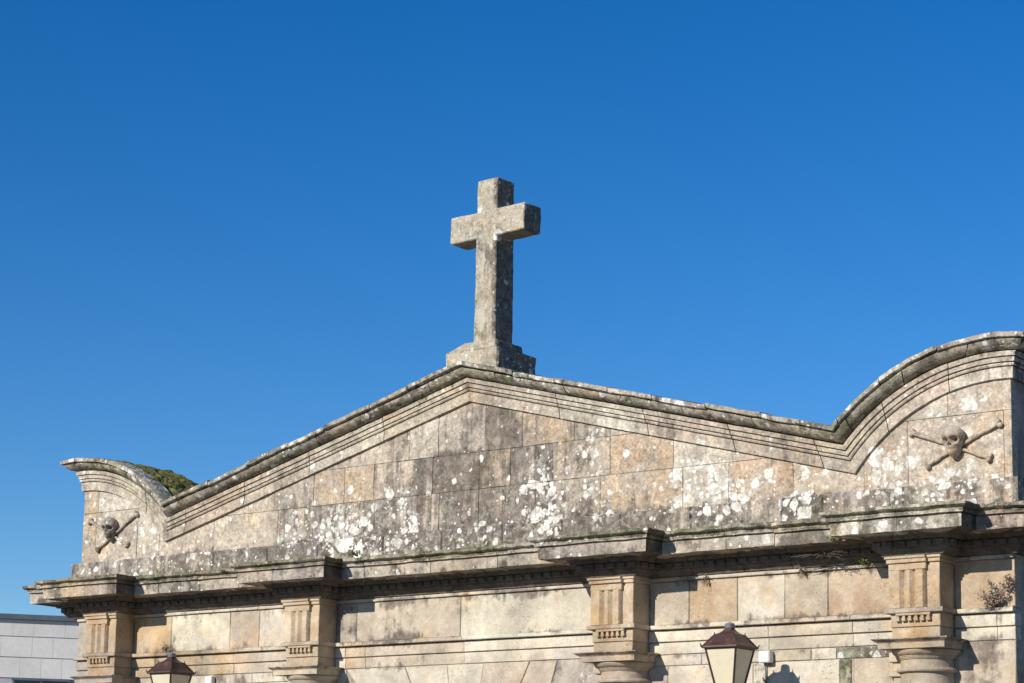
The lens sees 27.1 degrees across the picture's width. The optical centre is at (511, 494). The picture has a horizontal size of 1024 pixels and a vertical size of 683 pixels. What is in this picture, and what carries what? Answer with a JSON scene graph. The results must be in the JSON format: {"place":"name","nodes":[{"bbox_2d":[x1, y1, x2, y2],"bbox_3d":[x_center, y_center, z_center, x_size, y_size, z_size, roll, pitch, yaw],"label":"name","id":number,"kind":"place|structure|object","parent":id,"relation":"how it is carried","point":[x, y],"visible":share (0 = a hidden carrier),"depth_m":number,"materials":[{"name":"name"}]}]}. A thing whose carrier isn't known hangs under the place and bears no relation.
{"place":"outdoors","nodes":[
{"label":"outdoors","id":0,"kind":"place"},
{"bbox_2d":[0,613,79,682],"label":"office building","id":1,"kind":"structure","parent":0,"point":[38,648],"depth_m":68.38,"materials":[{"name":"white concrete"}]},
{"bbox_2d":[11,677,70,682],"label":"window","id":2,"kind":"structure","parent":1,"relation":"in","point":[15,680],"depth_m":68.21,"materials":[{"name":"glass"}]},
{"bbox_2d":[0,0,1023,615],"label":"sky","id":3,"kind":"structure","parent":0,"point":[225,225],"materials":[{"name":"blue"}]},
{"bbox_2d":[22,331,1023,682],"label":"building","id":4,"kind":"structure","parent":0,"point":[498,525],"depth_m":22.45,"materials":[{"name":"stone"}]},
{"bbox_2d":[146,652,196,682],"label":"wall lantern","id":5,"kind":"object","parent":4,"relation":"attached to","point":[171,668],"depth_m":24.78,"materials":[{"name":"brown paint"}]},
{"bbox_2d":[205,676,214,682],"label":"junction box","id":6,"kind":"object","parent":4,"relation":"attached to","point":[209,679],"visible":1,"depth_m":25.44,"materials":[{"name":"white plastic"}]},
{"bbox_2d":[348,550,362,557],"bbox_3d":[-1.773,0.664,23.927,0.217,0.098,0.115,-6,-11,37],"label":"grass tuft","id":7,"kind":"object","parent":4,"relation":"on","point":[352,553],"visible":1,"depth_m":23.91,"materials":[{"name":"green plant"}]},
{"bbox_2d":[446,177,540,374],"bbox_3d":[-0.204,-2.418,24.160,1.128,2.367,0.736,-6,-11,37],"label":"stone cross","id":8,"kind":"object","parent":4,"relation":"on","point":[495,226],"visible":0.85,"depth_m":24.03,"materials":[{"name":"stone"}]},
{"bbox_2d":[702,574,707,589],"bbox_3d":[1.936,0.869,21.405,0.084,0.168,0.067,1,-9,-2],"label":"dry plant","id":9,"kind":"object","parent":4,"relation":"attached to","point":[705,578],"visible":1,"depth_m":21.41,"materials":[{"name":"brown plant"}]},
{"bbox_2d":[700,622,759,682],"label":"wall lantern","id":10,"kind":"object","parent":4,"relation":"attached to","point":[729,650],"depth_m":20.21,"materials":[{"name":"brown paint"}]},
{"bbox_2d":[759,650,772,682],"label":"junction box","id":11,"kind":"object","parent":4,"relation":"attached to","point":[765,657],"visible":1,"depth_m":20.84,"materials":[{"name":"white plastic"}]},
{"bbox_2d":[786,548,853,562],"bbox_3d":[2.966,0.592,20.421,0.694,0.153,0.125,-6,-11,37],"label":"dry plant","id":12,"kind":"object","parent":4,"relation":"attached to","point":[829,554],"visible":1,"depth_m":20.40,"materials":[{"name":"plant"}]},
{"bbox_2d":[974,579,1005,608],"bbox_3d":[4.394,0.900,19.458,0.335,0.293,0.159,-6,-11,37],"label":"dry plant","id":13,"kind":"object","parent":4,"relation":"on","point":[993,602],"visible":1,"depth_m":19.45,"materials":[{"name":"brown plant"}]},
{"bbox_2d":[999,574,1015,590],"bbox_3d":[4.524,0.797,19.428,0.160,0.166,0.110,-2,-10,18],"label":"dry plant","id":14,"kind":"object","parent":4,"relation":"attached to","point":[1009,584],"visible":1,"depth_m":19.43,"materials":[{"name":"brown plant"}]}
]}

